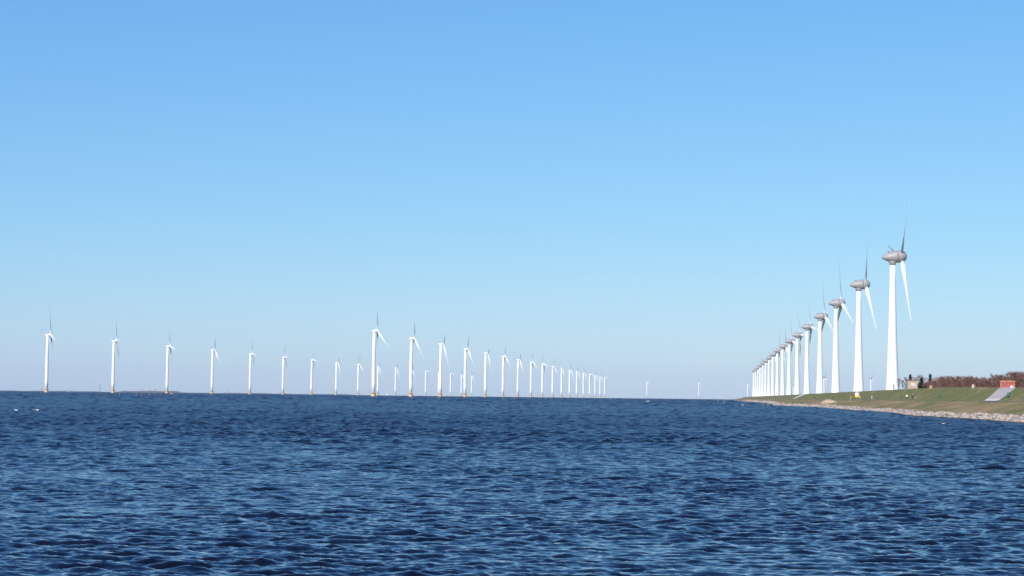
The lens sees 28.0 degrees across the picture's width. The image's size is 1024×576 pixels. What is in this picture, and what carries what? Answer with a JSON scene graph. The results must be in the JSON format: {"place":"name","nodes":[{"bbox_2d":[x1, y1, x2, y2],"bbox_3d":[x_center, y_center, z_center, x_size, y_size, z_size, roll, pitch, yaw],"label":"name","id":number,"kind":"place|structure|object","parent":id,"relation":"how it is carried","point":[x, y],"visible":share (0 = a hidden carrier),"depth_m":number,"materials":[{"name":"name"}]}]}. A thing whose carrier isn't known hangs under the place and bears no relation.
{"place":"outdoors","nodes":[
{"label":"outdoors","id":0,"kind":"place"},
{"bbox_2d":[0,390,347,394],"bbox_3d":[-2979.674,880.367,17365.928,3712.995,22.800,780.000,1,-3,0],"label":"hills","id":1,"kind":"structure","parent":0,"point":[172,392],"depth_m":17164.40,"materials":[{"name":"grey"}]},
{"bbox_2d":[0,391,1023,575],"bbox_3d":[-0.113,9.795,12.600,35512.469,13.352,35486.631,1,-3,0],"label":"water","id":2,"kind":"structure","parent":0,"point":[143,484],"depth_m":83.92,"materials":[{"name":"blue liquid"}]},
{"bbox_2d":[44,309,55,391],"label":"wind turbine","id":3,"kind":"object","parent":2,"relation":"in","point":[47,361],"visible":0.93,"depth_m":3409.73,"materials":[{"name":"white paint"}]},
{"bbox_2d":[111,321,119,392],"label":"wind turbine","id":4,"kind":"object","parent":2,"relation":"in","point":[113,369],"visible":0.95,"depth_m":3781.42,"materials":[{"name":"white paint"}]},
{"bbox_2d":[165,328,174,392],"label":"wind turbine","id":5,"kind":"object","parent":2,"relation":"in","point":[167,364],"visible":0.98,"depth_m":4173.31,"materials":[{"name":"white paint"}]},
{"bbox_2d":[210,331,221,393],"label":"wind turbine","id":6,"kind":"object","parent":2,"relation":"in","point":[212,350],"visible":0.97,"depth_m":4488.66,"materials":[{"name":"white paint"}]},
{"bbox_2d":[249,345,255,393],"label":"wind turbine","id":7,"kind":"object","parent":2,"relation":"in","point":[252,354],"visible":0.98,"depth_m":4929.16,"materials":[{"name":"white paint"}]},
{"bbox_2d":[282,355,286,393],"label":"wind turbine","id":8,"kind":"object","parent":2,"relation":"in","point":[285,357],"visible":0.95,"depth_m":5324.39,"materials":[{"name":"white paint"}]},
{"bbox_2d":[310,356,316,394],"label":"wind turbine","id":9,"kind":"object","parent":2,"relation":"in","point":[313,360],"visible":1,"depth_m":5712.65,"materials":[{"name":"white paint"}]},
{"bbox_2d":[335,350,341,394],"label":"wind turbine","id":10,"kind":"object","parent":2,"relation":"in","point":[336,376],"visible":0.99,"depth_m":6043.84,"materials":[{"name":"white paint"}]},
{"bbox_2d":[357,364,363,394],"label":"wind turbine","id":11,"kind":"object","parent":2,"relation":"in","point":[359,365],"visible":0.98,"depth_m":6476.07,"materials":[{"name":"white paint"}]},
{"bbox_2d":[376,362,382,394],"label":"wind turbine","id":12,"kind":"object","parent":2,"relation":"in","point":[378,367],"visible":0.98,"depth_m":6859.89,"materials":[{"name":"white paint"}]},
{"bbox_2d":[371,299,388,395],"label":"wind turbine","id":13,"kind":"object","parent":2,"relation":"in","point":[373,392],"visible":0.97,"depth_m":2987.23,"materials":[{"name":"white paint"}]},
{"bbox_2d":[394,365,398,395],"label":"wind turbine","id":14,"kind":"object","parent":2,"relation":"in","point":[395,381],"visible":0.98,"depth_m":7206.07,"materials":[{"name":"white paint"}]},
{"bbox_2d":[408,309,423,396],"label":"wind turbine","id":15,"kind":"object","parent":2,"relation":"in","point":[410,393],"visible":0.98,"depth_m":3358.32,"materials":[{"name":"white paint"}]},
{"bbox_2d":[425,367,429,395],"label":"wind turbine","id":16,"kind":"object","parent":2,"relation":"in","point":[425,380],"visible":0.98,"depth_m":8180.15,"materials":[{"name":"white paint"}]},
{"bbox_2d":[439,326,448,396],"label":"wind turbine","id":17,"kind":"object","parent":2,"relation":"in","point":[440,373],"visible":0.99,"depth_m":3725.88,"materials":[{"name":"white paint"}]},
{"bbox_2d":[463,326,475,396],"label":"wind turbine","id":18,"kind":"object","parent":2,"relation":"in","point":[464,390],"visible":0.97,"depth_m":4100.57,"materials":[{"name":"white paint"}]},
{"bbox_2d":[483,345,491,396],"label":"wind turbine","id":19,"kind":"object","parent":2,"relation":"in","point":[485,375],"visible":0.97,"depth_m":4504.54,"materials":[{"name":"white paint"}]},
{"bbox_2d":[501,335,511,396],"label":"wind turbine","id":20,"kind":"object","parent":2,"relation":"in","point":[503,362],"visible":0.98,"depth_m":4853.87,"materials":[{"name":"white paint"}]},
{"bbox_2d":[516,350,523,396],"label":"wind turbine","id":21,"kind":"object","parent":2,"relation":"in","point":[518,360],"visible":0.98,"depth_m":5255.35,"materials":[{"name":"white paint"}]},
{"bbox_2d":[530,344,538,396],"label":"wind turbine","id":22,"kind":"object","parent":2,"relation":"in","point":[531,367],"visible":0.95,"depth_m":5637.40,"materials":[{"name":"white paint"}]},
{"bbox_2d":[541,357,547,396],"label":"wind turbine","id":23,"kind":"object","parent":2,"relation":"in","point":[542,379],"visible":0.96,"depth_m":6018.57,"materials":[{"name":"white paint"}]},
{"bbox_2d":[551,352,558,396],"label":"wind turbine","id":24,"kind":"object","parent":2,"relation":"in","point":[552,395],"visible":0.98,"depth_m":6494.55,"materials":[{"name":"white paint"}]},
{"bbox_2d":[560,361,565,397],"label":"wind turbine","id":25,"kind":"object","parent":2,"relation":"in","point":[561,380],"visible":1,"depth_m":6830.83,"materials":[{"name":"white paint"}]},
{"bbox_2d":[568,363,574,397],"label":"wind turbine","id":26,"kind":"object","parent":2,"relation":"in","point":[569,381],"visible":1,"depth_m":7205.17,"materials":[{"name":"white paint"}]},
{"bbox_2d":[576,364,580,397],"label":"wind turbine","id":27,"kind":"object","parent":2,"relation":"in","point":[576,381],"visible":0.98,"depth_m":7677.36,"materials":[{"name":"white paint"}]},
{"bbox_2d":[582,360,588,397],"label":"wind turbine","id":28,"kind":"object","parent":2,"relation":"in","point":[583,383],"visible":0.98,"depth_m":8075.13,"materials":[{"name":"white paint"}]},
{"bbox_2d":[0,0,1023,398],"label":"sky","id":29,"kind":"structure","parent":0,"point":[654,192],"materials":[{"name":"blue"}]},
{"bbox_2d":[733,387,1023,416],"bbox_3d":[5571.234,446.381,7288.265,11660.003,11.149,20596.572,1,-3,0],"label":"ground","id":30,"kind":"structure","parent":0,"point":[968,400],"depth_m":635.89,"materials":[{"name":"green plant"}]},
{"bbox_2d":[752,370,754,396],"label":"wind turbine","id":31,"kind":"object","parent":30,"relation":"on","point":[753,371],"visible":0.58,"depth_m":9593.22,"materials":[{"name":"white metal"}]},
{"bbox_2d":[753,368,758,396],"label":"wind turbine","id":32,"kind":"object","parent":30,"relation":"on","point":[755,369],"visible":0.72,"depth_m":9078.91,"materials":[{"name":"white metal"}]},
{"bbox_2d":[756,366,761,395],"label":"wind turbine","id":33,"kind":"object","parent":30,"relation":"on","point":[757,390],"visible":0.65,"depth_m":8570.96,"materials":[{"name":"white metal"}]},
{"bbox_2d":[758,364,763,395],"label":"wind turbine","id":34,"kind":"object","parent":30,"relation":"on","point":[760,366],"visible":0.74,"depth_m":7997.46,"materials":[{"name":"white metal"}]},
{"bbox_2d":[760,359,764,395],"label":"wind turbine","id":35,"kind":"object","parent":30,"relation":"on","point":[762,383],"visible":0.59,"depth_m":7494.86,"materials":[{"name":"white metal"}]},
{"bbox_2d":[763,355,767,395],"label":"wind turbine","id":36,"kind":"object","parent":30,"relation":"on","point":[765,381],"visible":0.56,"depth_m":6990.82,"materials":[{"name":"white metal"}]},
{"bbox_2d":[766,347,772,395],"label":"wind turbine","id":37,"kind":"object","parent":30,"relation":"on","point":[769,358],"visible":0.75,"depth_m":6459.17,"materials":[{"name":"white metal"}]},
{"bbox_2d":[769,345,777,395],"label":"wind turbine","id":38,"kind":"object","parent":30,"relation":"on","point":[772,377],"visible":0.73,"depth_m":5957.55,"materials":[{"name":"white metal"}]},
{"bbox_2d":[774,337,785,394],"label":"wind turbine","id":39,"kind":"object","parent":30,"relation":"on","point":[777,351],"visible":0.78,"depth_m":5471.94,"materials":[{"name":"white metal"}]},
{"bbox_2d":[779,331,791,394],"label":"wind turbine","id":40,"kind":"object","parent":30,"relation":"on","point":[783,347],"visible":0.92,"depth_m":5012.15,"materials":[{"name":"white metal"}]},
{"bbox_2d":[785,322,798,394],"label":"wind turbine","id":41,"kind":"object","parent":30,"relation":"on","point":[789,342],"visible":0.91,"depth_m":4551.46,"materials":[{"name":"white metal"}]},
{"bbox_2d":[792,313,804,394],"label":"wind turbine","id":42,"kind":"object","parent":30,"relation":"on","point":[800,335],"visible":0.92,"depth_m":4104.60,"materials":[{"name":"white metal"}]},
{"bbox_2d":[801,297,817,393],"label":"wind turbine","id":43,"kind":"object","parent":30,"relation":"on","point":[807,327],"visible":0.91,"depth_m":3632.51,"materials":[{"name":"white metal"}]},
{"bbox_2d":[814,277,832,392],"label":"wind turbine","id":44,"kind":"object","parent":30,"relation":"on","point":[820,317],"visible":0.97,"depth_m":3167.76,"materials":[{"name":"white metal"}]},
{"bbox_2d":[823,372,826,392],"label":"wind turbine","id":45,"kind":"object","parent":30,"relation":"on","point":[823,382],"visible":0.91,"depth_m":11984.85,"materials":[{"name":"white metal"}]},
{"bbox_2d":[820,399,836,403],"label":"sand mound","id":46,"kind":"object","parent":30,"relation":"on","point":[828,401],"visible":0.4,"depth_m":952.26,"materials":[{"name":"beige sand"}]},
{"bbox_2d":[828,269,852,392],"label":"wind turbine","id":47,"kind":"object","parent":30,"relation":"on","point":[836,304],"visible":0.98,"depth_m":2720.91,"materials":[{"name":"white metal"}]},
{"bbox_2d":[850,233,876,391],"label":"wind turbine","id":48,"kind":"object","parent":30,"relation":"on","point":[858,384],"visible":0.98,"depth_m":2274.56,"materials":[{"name":"white metal"}]},
{"bbox_2d":[744,400,1023,423],"bbox_3d":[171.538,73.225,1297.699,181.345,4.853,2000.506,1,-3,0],"label":"stone bank","id":49,"kind":"structure","parent":30,"relation":"on","point":[858,408],"depth_m":673.12,"materials":[{"name":"grey stone"}]},
{"bbox_2d":[881,202,911,389],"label":"wind turbine","id":50,"kind":"object","parent":30,"relation":"on","point":[893,257],"visible":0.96,"depth_m":1826.00,"materials":[{"name":"white metal"}]},
{"bbox_2d":[905,379,917,389],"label":"hut","id":51,"kind":"object","parent":30,"relation":"on","point":[911,384],"visible":0.99,"depth_m":801.03,"materials":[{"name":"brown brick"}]},
{"bbox_2d":[918,377,924,387],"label":"conifer","id":52,"kind":"object","parent":30,"relation":"on","point":[921,383],"visible":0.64,"depth_m":826.98,"materials":[{"name":"green plant"}]},
{"bbox_2d":[918,371,1023,387],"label":"woodland","id":53,"kind":"object","parent":30,"relation":"on","point":[966,381],"visible":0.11,"depth_m":672.82,"materials":[{"name":"brown plant"}]},
{"bbox_2d":[987,388,1015,398],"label":"ramp","id":54,"kind":"structure","parent":30,"relation":"on","point":[999,393],"depth_m":511.07,"materials":[{"name":"concrete"}]},
{"bbox_2d":[1000,381,1014,388],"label":"painted shelter","id":55,"kind":"object","parent":30,"relation":"on","point":[1007,384],"visible":0.9,"depth_m":531.60,"materials":[{"name":"red paint"}]}
]}

